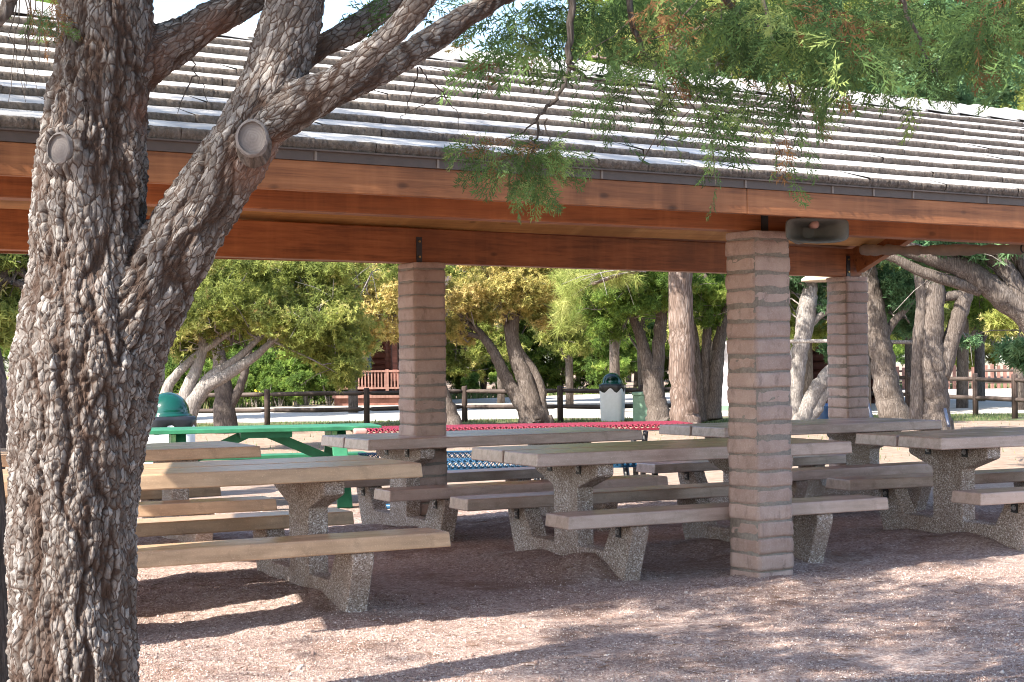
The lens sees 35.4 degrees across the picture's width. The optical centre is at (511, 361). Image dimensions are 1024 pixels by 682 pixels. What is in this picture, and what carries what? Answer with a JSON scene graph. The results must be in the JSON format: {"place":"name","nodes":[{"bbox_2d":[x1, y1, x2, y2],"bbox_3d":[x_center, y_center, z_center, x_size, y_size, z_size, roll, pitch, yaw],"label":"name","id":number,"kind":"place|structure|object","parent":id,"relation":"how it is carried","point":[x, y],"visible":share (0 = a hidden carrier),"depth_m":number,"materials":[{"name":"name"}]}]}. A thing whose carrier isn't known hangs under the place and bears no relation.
{"place":"outdoors","nodes":[
{"label":"outdoors","id":0,"kind":"place"},
{"bbox_2d":[3,0,1012,374],"label":"sky","id":1,"kind":"structure","parent":0,"point":[334,10],"materials":[{"name":"white"}]},
{"bbox_2d":[5,363,1023,681],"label":"ground","id":2,"kind":"structure","parent":0,"point":[403,577],"depth_m":9.53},
{"bbox_2d":[0,452,9,681],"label":"dark trunk tree","id":3,"kind":"object","parent":2,"relation":"on","point":[4,672],"visible":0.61,"depth_m":5.58,"materials":[{"name":"brown plant"}]},
{"bbox_2d":[2,356,8,370],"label":"shrubby juniper","id":4,"kind":"object","parent":2,"relation":"on","point":[4,360],"depth_m":62.02,"materials":[{"name":"green plant"}]},
{"bbox_2d":[0,336,13,378],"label":"shrubby juniper","id":5,"kind":"object","parent":2,"relation":"on","point":[6,353],"visible":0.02,"depth_m":59.26,"materials":[{"name":"green plant"}]},
{"bbox_2d":[0,253,28,468],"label":"juniper tree","id":6,"kind":"object","parent":2,"relation":"on","point":[13,269],"visible":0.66,"depth_m":16.96,"materials":[{"name":"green plant"}]},
{"bbox_2d":[34,0,58,4],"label":"evergreen tree","id":7,"kind":"object","parent":2,"relation":"on","point":[47,1],"visible":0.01,"depth_m":37.84,"materials":[{"name":"green plant"}]},
{"bbox_2d":[0,441,276,542],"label":"picnic table","id":8,"kind":"object","parent":2,"relation":"on","point":[166,503],"visible":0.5,"depth_m":11.39,"materials":[{"name":"beige concrete"}]},
{"bbox_2d":[144,392,196,463],"bbox_3d":[-3.555,0.857,16.600,0.549,1.075,0.549,-1,0,-20],"label":"litter bin","id":9,"kind":"object","parent":2,"relation":"on","point":[173,410],"visible":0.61,"depth_m":16.40,"materials":[{"name":"green plastic"}]},
{"bbox_2d":[159,353,189,392],"bbox_3d":[-10.723,0.493,49.890,1.735,2.089,1.784,-1,0,9],"label":"green bush","id":10,"kind":"object","parent":2,"relation":"on","point":[170,367],"visible":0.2,"depth_m":49.47,"materials":[{"name":"green plant"}]},
{"bbox_2d":[183,358,212,404],"bbox_3d":[-9.698,0.678,49.904,1.427,1.671,1.388,-1,0,16],"label":"green bush","id":11,"kind":"object","parent":2,"relation":"on","point":[208,365],"visible":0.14,"depth_m":49.44,"materials":[{"name":"green plant"}]},
{"bbox_2d":[206,390,214,407],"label":"green bush","id":12,"kind":"object","parent":2,"relation":"on","point":[210,400],"visible":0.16,"depth_m":49.86,"materials":[{"name":"green plant"}]},
{"bbox_2d":[2,455,450,612],"bbox_3d":[-1.798,1.010,8.960,2.424,0.839,1.732,-1,0,-27],"label":"picnic table","id":13,"kind":"object","parent":2,"relation":"on","point":[310,489],"visible":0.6,"depth_m":8.77,"materials":[{"name":"beige concrete"}]},
{"bbox_2d":[212,270,251,433],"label":"dark oak","id":14,"kind":"object","parent":2,"relation":"on","point":[227,397],"visible":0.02,"depth_m":31.87,"materials":[{"name":"brown plant"}]},
{"bbox_2d":[207,335,268,402],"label":"shrubby juniper","id":15,"kind":"object","parent":2,"relation":"on","point":[231,352],"visible":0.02,"depth_m":57.61,"materials":[{"name":"green plant"}]},
{"bbox_2d":[207,338,276,400],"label":"shrubby juniper","id":16,"kind":"object","parent":2,"relation":"on","point":[256,347],"depth_m":59.80,"materials":[{"name":"green plant"}]},
{"bbox_2d":[232,374,254,407],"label":"green bush","id":17,"kind":"object","parent":2,"relation":"on","point":[249,379],"visible":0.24,"depth_m":50.25,"materials":[{"name":"green plant"}]},
{"bbox_2d":[231,350,277,406],"bbox_3d":[-8.298,0.514,51.629,1.648,1.985,1.695,-1,0,30],"label":"green bush","id":18,"kind":"object","parent":2,"relation":"on","point":[264,358],"visible":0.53,"depth_m":51.27,"materials":[{"name":"green plant"}]},
{"bbox_2d":[147,423,381,507],"bbox_3d":[-2.436,1.009,15.360,2.314,0.764,1.681,-1,0,-14],"label":"green picnic table","id":19,"kind":"object","parent":2,"relation":"on","point":[281,434],"visible":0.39,"depth_m":15.21,"materials":[{"name":"paint"}]},
{"bbox_2d":[253,356,293,405],"bbox_3d":[-7.611,0.605,51.533,1.474,1.776,1.516,-1,0,-10],"label":"green bush","id":20,"kind":"object","parent":2,"relation":"on","point":[278,372],"visible":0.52,"depth_m":51.20,"materials":[{"name":"green plant"}]},
{"bbox_2d":[267,345,290,402],"bbox_3d":[-7.351,0.158,54.087,2.319,2.716,2.255,-1,0,43],"label":"green bush","id":21,"kind":"object","parent":2,"relation":"on","point":[271,348],"visible":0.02,"depth_m":53.67,"materials":[{"name":"green plant"}]},
{"bbox_2d":[160,259,398,418],"bbox_3d":[-4.765,-0.916,24.965,6.298,4.357,4.048,-1,0,-25],"label":"leaning juniper","id":22,"kind":"object","parent":2,"relation":"on","point":[306,308],"visible":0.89,"depth_m":24.70,"materials":[{"name":"green plant"}]},
{"bbox_2d":[272,349,320,405],"bbox_3d":[-6.916,0.251,51.958,2.082,2.507,2.141,-1,0,-35],"label":"green bush","id":23,"kind":"object","parent":2,"relation":"on","point":[296,367],"visible":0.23,"depth_m":51.56,"materials":[{"name":"green plant"}]},
{"bbox_2d":[306,353,343,405],"bbox_3d":[-5.776,0.534,51.713,1.561,1.880,1.606,-1,0,12],"label":"green bush","id":24,"kind":"object","parent":2,"relation":"on","point":[320,384],"visible":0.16,"depth_m":51.65,"materials":[{"name":"green plant"}]},
{"bbox_2d":[348,338,383,412],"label":"olive tree","id":25,"kind":"object","parent":2,"relation":"on","point":[352,400],"depth_m":43.89,"materials":[{"name":"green plant"}]},
{"bbox_2d":[345,263,462,428],"bbox_3d":[-2.671,-0.453,32.246,3.059,3.699,3.500,-1,0,-19],"label":"juniper tree","id":26,"kind":"object","parent":2,"relation":"on","point":[388,305],"visible":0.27,"depth_m":31.57,"materials":[{"name":"yellow plant"}]},
{"bbox_2d":[444,266,456,352],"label":"silver juniper","id":27,"kind":"object","parent":2,"relation":"on","point":[447,346],"visible":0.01,"depth_m":62.67,"materials":[{"name":"green plant"}]},
{"bbox_2d":[446,267,490,395],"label":"shrubby juniper","id":28,"kind":"object","parent":2,"relation":"on","point":[456,383],"depth_m":65.16,"materials":[{"name":"green plant"}]},
{"bbox_2d":[460,372,480,394],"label":"green bush","id":29,"kind":"object","parent":2,"relation":"on","point":[472,380],"visible":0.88,"depth_m":59.86,"materials":[{"name":"green plant"}]},
{"bbox_2d":[445,265,519,385],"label":"silver juniper","id":30,"kind":"object","parent":2,"relation":"on","point":[467,365],"visible":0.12,"depth_m":63.09,"materials":[{"name":"green plant"}]},
{"bbox_2d":[446,265,522,393],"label":"silver juniper","id":31,"kind":"object","parent":2,"relation":"on","point":[482,384],"visible":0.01,"depth_m":66.71,"materials":[{"name":"green plant"}]},
{"bbox_2d":[484,376,486,388],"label":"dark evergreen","id":32,"kind":"object","parent":2,"relation":"on","point":[485,384],"depth_m":77.89,"materials":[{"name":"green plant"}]},
{"bbox_2d":[450,267,530,402],"bbox_3d":[-0.377,-3.281,51.721,4.047,9.564,4.549,-1,0,11],"label":"olive tree","id":33,"kind":"object","parent":2,"relation":"on","point":[497,336],"visible":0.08,"depth_m":51.66,"materials":[{"name":"green plant"}]},
{"bbox_2d":[321,426,667,541],"bbox_3d":[-0.225,0.994,12.946,2.424,0.839,1.732,-1,0,-28],"label":"picnic table","id":34,"kind":"object","parent":2,"relation":"on","point":[403,496],"visible":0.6,"depth_m":12.51,"materials":[{"name":"grey concrete"}]},
{"bbox_2d":[487,369,506,394],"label":"green bush","id":35,"kind":"object","parent":2,"relation":"on","point":[493,378],"visible":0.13,"depth_m":60.72,"materials":[{"name":"green plant"}]},
{"bbox_2d":[444,265,564,423],"bbox_3d":[-0.558,-1.124,32.873,3.438,5.375,4.508,-1,0,39],"label":"golden juniper","id":36,"kind":"object","parent":2,"relation":"on","point":[486,293],"visible":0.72,"depth_m":33.30,"materials":[{"name":"yellow plant"}]},
{"bbox_2d":[0,0,1023,681],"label":"juniper tree","id":37,"kind":"object","parent":2,"relation":"on","point":[114,278],"visible":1,"depth_m":4.42,"materials":[{"name":"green plant"}]},
{"bbox_2d":[0,0,1023,577],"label":"picnic shelter","id":38,"kind":"object","parent":2,"relation":"on","point":[366,178],"visible":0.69,"depth_m":9.84,"materials":[{"name":"concrete"}]},
{"bbox_2d":[801,276,827,281],"bbox_3d":[3.178,-0.912,16.300,0.480,0.198,0.480,-1,0,0],"label":"lamp shade","id":39,"kind":"object","parent":38,"relation":"hanging from","point":[812,279],"visible":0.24,"depth_m":16.17,"materials":[{"name":"beige ceramic"}]},
{"bbox_2d":[785,217,848,243],"bbox_3d":[1.810,-0.833,9.816,0.392,0.256,0.406,-1,0,-6],"label":"horn loudspeaker","id":40,"kind":"object","parent":38,"relation":"attached to","point":[799,230],"visible":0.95,"depth_m":9.67,"materials":[{"name":"grey plastic"}]},
{"bbox_2d":[859,244,1023,255],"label":"canvas roll","id":41,"kind":"object","parent":38,"relation":"hanging from","point":[938,250],"visible":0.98,"depth_m":14.47,"materials":[{"name":"fabric"}]},
{"bbox_2d":[481,312,544,394],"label":"shrubby juniper","id":42,"kind":"object","parent":2,"relation":"on","point":[528,343],"visible":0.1,"depth_m":65.80,"materials":[{"name":"green plant"}]},
{"bbox_2d":[508,320,557,384],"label":"shrubby juniper","id":43,"kind":"object","parent":2,"relation":"on","point":[543,358],"visible":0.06,"depth_m":67.00,"materials":[{"name":"green plant"}]},
{"bbox_2d":[523,271,595,404],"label":"olive tree","id":44,"kind":"object","parent":2,"relation":"on","point":[571,346],"visible":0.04,"depth_m":46.43,"materials":[{"name":"green plant"}]},
{"bbox_2d":[530,307,600,393],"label":"shrubby juniper","id":45,"kind":"object","parent":2,"relation":"on","point":[557,365],"visible":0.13,"depth_m":66.64,"materials":[{"name":"green plant"}]},
{"bbox_2d":[560,340,628,388],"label":"shrubby juniper","id":46,"kind":"object","parent":2,"relation":"on","point":[579,379],"visible":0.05,"depth_m":68.91,"materials":[{"name":"green plant"}]},
{"bbox_2d":[541,0,654,375],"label":"evergreen tree","id":47,"kind":"object","parent":2,"relation":"on","point":[614,363],"depth_m":41.83,"materials":[{"name":"green plant"}]},
{"bbox_2d":[196,383,1022,459],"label":"grass","id":48,"kind":"structure","parent":2,"relation":"on","point":[480,395],"depth_m":36.46,"materials":[{"name":"green plant"}]},
{"bbox_2d":[197,413,1023,426],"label":"grass verge","id":49,"kind":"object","parent":2,"relation":"on","point":[515,422],"depth_m":36.05,"materials":[{"name":"green plant"}]},
{"bbox_2d":[158,385,670,424],"bbox_3d":[-3.724,1.070,35.841,16.860,0.954,1.290,-1,0,0],"label":"rail fence","id":50,"kind":"object","parent":49,"relation":"on","point":[367,393],"visible":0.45,"depth_m":35.40,"materials":[{"name":"brown wood"}]},
{"bbox_2d":[599,373,625,421],"bbox_3d":[2.204,0.787,35.229,0.560,1.080,0.560,-1,0,12],"label":"litter bin","id":51,"kind":"object","parent":49,"relation":"on","point":[612,387],"visible":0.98,"depth_m":34.99,"materials":[{"name":"white plastic"}]},
{"bbox_2d":[632,392,646,420],"bbox_3d":[2.827,0.990,34.710,0.370,0.660,0.350,-1,0,25],"label":"utility box","id":52,"kind":"object","parent":49,"relation":"on","point":[639,409],"visible":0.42,"depth_m":34.57,"materials":[{"name":"green metal"}]},
{"bbox_2d":[693,273,727,421],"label":"twin tree","id":53,"kind":"object","parent":49,"relation":"on","point":[709,376],"visible":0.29,"depth_m":33.89,"materials":[{"name":"grey plant"}]},
{"bbox_2d":[578,289,653,393],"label":"shrubby juniper","id":54,"kind":"object","parent":2,"relation":"on","point":[599,373],"visible":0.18,"depth_m":63.43,"materials":[{"name":"green plant"}]},
{"bbox_2d":[585,10,667,391],"bbox_3d":[4.229,-4.923,50.059,5.150,12.785,4.800,-1,0,1],"label":"evergreen tree","id":55,"kind":"object","parent":2,"relation":"on","point":[628,330],"depth_m":49.97,"materials":[{"name":"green plant"}]},
{"bbox_2d":[556,269,725,420],"bbox_3d":[1.542,-1.141,32.044,6.974,5.206,3.657,-1,0,-45],"label":"forked tree","id":56,"kind":"object","parent":2,"relation":"on","point":[606,313],"visible":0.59,"depth_m":32.75,"materials":[{"name":"green plant"}]},
{"bbox_2d":[633,319,654,387],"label":"dark evergreen","id":57,"kind":"object","parent":2,"relation":"on","point":[650,326],"visible":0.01,"depth_m":67.94,"materials":[{"name":"green plant"}]},
{"bbox_2d":[627,317,670,386],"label":"shrubby juniper","id":58,"kind":"object","parent":2,"relation":"on","point":[666,374],"visible":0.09,"depth_m":67.63,"materials":[{"name":"green plant"}]},
{"bbox_2d":[541,0,759,423],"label":"tree","id":59,"kind":"object","parent":2,"relation":"on","point":[683,395],"visible":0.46,"depth_m":29.31,"materials":[{"name":"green plant"}]},
{"bbox_2d":[651,337,669,370],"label":"silver juniper","id":60,"kind":"object","parent":2,"relation":"on","point":[667,363],"visible":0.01,"depth_m":68.20,"materials":[{"name":"green plant"}]},
{"bbox_2d":[449,438,888,580],"bbox_3d":[1.028,0.981,10.849,2.424,0.839,1.732,-1,0,-26],"label":"picnic table","id":61,"kind":"object","parent":2,"relation":"on","point":[574,474],"visible":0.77,"depth_m":10.45,"materials":[{"name":"grey concrete"}]},
{"bbox_2d":[629,0,774,361],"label":"olive tree","id":62,"kind":"object","parent":2,"relation":"on","point":[700,332],"depth_m":39.01,"materials":[{"name":"green plant"}]},
{"bbox_2d":[689,0,788,338],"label":"olive tree","id":63,"kind":"object","parent":2,"relation":"on","point":[756,30],"depth_m":42.78,"materials":[{"name":"green plant"}]},
{"bbox_2d":[636,417,941,519],"bbox_3d":[2.591,0.963,14.310,2.424,0.839,1.732,-1,0,-29],"label":"picnic table","id":64,"kind":"object","parent":2,"relation":"on","point":[811,474],"visible":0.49,"depth_m":14.16,"materials":[{"name":"grey concrete"}]},
{"bbox_2d":[756,0,851,394],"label":"olive tree","id":65,"kind":"object","parent":2,"relation":"on","point":[819,332],"visible":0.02,"depth_m":39.45,"materials":[{"name":"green plant"}]},
{"bbox_2d":[789,276,827,419],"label":"pale tree","id":66,"kind":"object","parent":2,"relation":"on","point":[811,313],"visible":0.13,"depth_m":30.88,"materials":[{"name":"grey plant"}]},
{"bbox_2d":[817,403,828,418],"bbox_3d":[6.721,1.064,32.907,1.170,0.380,1.170,-1,0,0],"label":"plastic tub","id":67,"kind":"object","parent":2,"relation":"on","point":[824,414],"visible":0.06,"depth_m":32.53,"materials":[{"name":"blue plastic"}]},
{"bbox_2d":[812,324,875,403],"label":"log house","id":68,"kind":"structure","parent":2,"relation":"on","point":[819,363],"depth_m":46.83,"materials":[{"name":"brown wood"}]},
{"bbox_2d":[718,70,984,430],"bbox_3d":[4.939,-1.412,23.751,7.161,5.263,3.415,-1,0,-38],"label":"forked tree","id":69,"kind":"object","parent":2,"relation":"on","point":[935,346],"visible":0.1,"depth_m":24.88,"materials":[{"name":"grey plant"}]},
{"bbox_2d":[943,408,949,426],"bbox_3d":[6.017,0.776,22.200,0.044,0.251,0.424,-1,0,8],"label":"metal pole","id":70,"kind":"object","parent":69,"relation":"attached to","point":[946,416],"visible":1,"depth_m":22.17,"materials":[{"name":"metal"}]},
{"bbox_2d":[868,403,873,417],"bbox_3d":[3.804,0.504,17.100,0.043,0.369,0.245,-1,0,-15],"label":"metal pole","id":71,"kind":"object","parent":2,"relation":"on","point":[870,412],"visible":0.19,"depth_m":17.06,"materials":[{"name":"metal"}]},
{"bbox_2d":[752,0,1023,374],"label":"spreading juniper","id":72,"kind":"object","parent":2,"relation":"on","point":[1003,293],"visible":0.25,"depth_m":19.39,"materials":[{"name":"green plant"}]},
{"bbox_2d":[825,0,951,406],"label":"olive tree","id":73,"kind":"object","parent":2,"relation":"on","point":[869,378],"visible":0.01,"depth_m":38.80,"materials":[{"name":"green plant"}]},
{"bbox_2d":[849,1,946,375],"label":"olive tree","id":74,"kind":"object","parent":2,"relation":"on","point":[908,352],"depth_m":44.90,"materials":[{"name":"green plant"}]},
{"bbox_2d":[891,335,904,381],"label":"shrubby juniper","id":75,"kind":"object","parent":2,"relation":"on","point":[899,350],"visible":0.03,"depth_m":73.25,"materials":[{"name":"green plant"}]},
{"bbox_2d":[860,261,949,431],"bbox_3d":[4.856,-1.276,25.590,6.994,5.377,3.539,-1,0,-37],"label":"leaning trunk tree","id":76,"kind":"object","parent":2,"relation":"on","point":[889,292],"visible":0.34,"depth_m":26.85,"materials":[{"name":"grey plant"}]},
{"bbox_2d":[790,339,912,343],"bbox_3d":[5.735,-0.325,27.147,2.413,0.121,0.111,-1,0,18],"label":"hitching pole","id":77,"kind":"object","parent":76,"relation":"attached to","point":[825,341],"visible":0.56,"depth_m":27.30,"materials":[{"name":"wood"}]},
{"bbox_2d":[826,427,1023,550],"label":"picnic table","id":78,"kind":"object","parent":2,"relation":"on","point":[954,459],"visible":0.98,"depth_m":11.64,"materials":[{"name":"grey concrete"}]},
{"bbox_2d":[871,372,1023,418],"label":"rail fence","id":79,"kind":"object","parent":2,"relation":"on","point":[1014,380],"visible":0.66,"depth_m":36.19,"materials":[{"name":"brown wood"}]},
{"bbox_2d":[895,0,1023,407],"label":"evergreen tree","id":80,"kind":"object","parent":2,"relation":"on","point":[962,387],"visible":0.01,"depth_m":41.86,"materials":[{"name":"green plant"}]},
{"bbox_2d":[944,303,990,376],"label":"silver juniper","id":81,"kind":"object","parent":2,"relation":"on","point":[971,361],"visible":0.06,"depth_m":85.48,"materials":[{"name":"green plant"}]},
{"bbox_2d":[934,0,1023,409],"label":"olive tree","id":82,"kind":"object","parent":2,"relation":"on","point":[996,320],"visible":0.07,"depth_m":39.76,"materials":[{"name":"green plant"}]},
{"bbox_2d":[944,0,1023,400],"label":"olive tree","id":83,"kind":"object","parent":2,"relation":"on","point":[979,363],"depth_m":47.87,"materials":[{"name":"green plant"}]},
{"bbox_2d":[972,330,997,341],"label":"olive tree","id":84,"kind":"object","parent":2,"relation":"on","point":[992,338],"depth_m":90.86,"materials":[{"name":"green plant"}]},
{"bbox_2d":[971,334,1012,377],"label":"silver juniper","id":85,"kind":"object","parent":2,"relation":"on","point":[990,359],"visible":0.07,"depth_m":97.74,"materials":[{"name":"green plant"}]},
{"bbox_2d":[985,369,1012,383],"bbox_3d":[21.975,0.694,56.385,10.569,1.104,0.368,-1,0,17],"label":"rail fence","id":86,"kind":"object","parent":2,"relation":"on","point":[998,370],"visible":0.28,"depth_m":57.76,"materials":[{"name":"brown wood"}]},
{"bbox_2d":[7,493,1023,681],"bbox_3d":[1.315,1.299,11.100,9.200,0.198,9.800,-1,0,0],"label":"gravel ground","id":87,"kind":"structure","parent":0,"point":[476,546],"depth_m":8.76,"materials":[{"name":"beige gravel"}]},
{"bbox_2d":[350,420,692,508],"bbox_3d":[0.088,0.984,15.611,3.270,0.737,1.540,-1,0,-9],"label":"picnic table","id":88,"kind":"object","parent":87,"relation":"on","point":[624,466],"visible":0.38,"depth_m":15.42,"materials":[{"name":"red metal"}]},
{"bbox_2d":[197,388,1023,422],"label":"road","id":89,"kind":"structure","parent":0,"point":[986,406],"depth_m":42.85,"materials":[{"name":"grey asphalt"}]},
{"bbox_2d":[256,375,278,404],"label":"green bush","id":90,"kind":"object","parent":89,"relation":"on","point":[269,382],"visible":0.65,"depth_m":50.04,"materials":[{"name":"green plant"}]},
{"bbox_2d":[278,369,315,406],"bbox_3d":[-6.823,0.842,50.698,1.070,1.254,1.041,-1,0,-37],"label":"green bush","id":91,"kind":"object","parent":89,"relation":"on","point":[293,383],"visible":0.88,"depth_m":50.50,"materials":[{"name":"green plant"}]},
{"bbox_2d":[332,276,452,405],"bbox_3d":[-4.245,-0.747,54.893,4.400,4.300,9.000,-1,0,4],"label":"log cabin","id":92,"kind":"object","parent":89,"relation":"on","point":[382,374],"visible":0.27,"depth_m":51.45,"materials":[{"name":"brown wood"}]},
{"bbox_2d":[359,352,371,374],"bbox_3d":[-5.087,-0.062,53.499,0.800,1.050,0.100,-1,0,4],"label":"window","id":93,"kind":"structure","parent":92,"relation":"in","point":[369,360],"depth_m":53.45,"materials":[{"name":"grey glass"}]},
{"bbox_2d":[722,341,802,410],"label":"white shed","id":94,"kind":"structure","parent":89,"relation":"on","point":[725,404],"depth_m":41.97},
{"bbox_2d":[900,381,1009,387],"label":"lawn","id":95,"kind":"structure","parent":0,"point":[970,384],"depth_m":75.75,"materials":[{"name":"green plant"}]},
{"bbox_2d":[896,364,1012,389],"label":"picket fence","id":96,"kind":"object","parent":95,"relation":"on","point":[954,370],"visible":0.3,"depth_m":66.00,"materials":[{"name":"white wood"}]}
]}

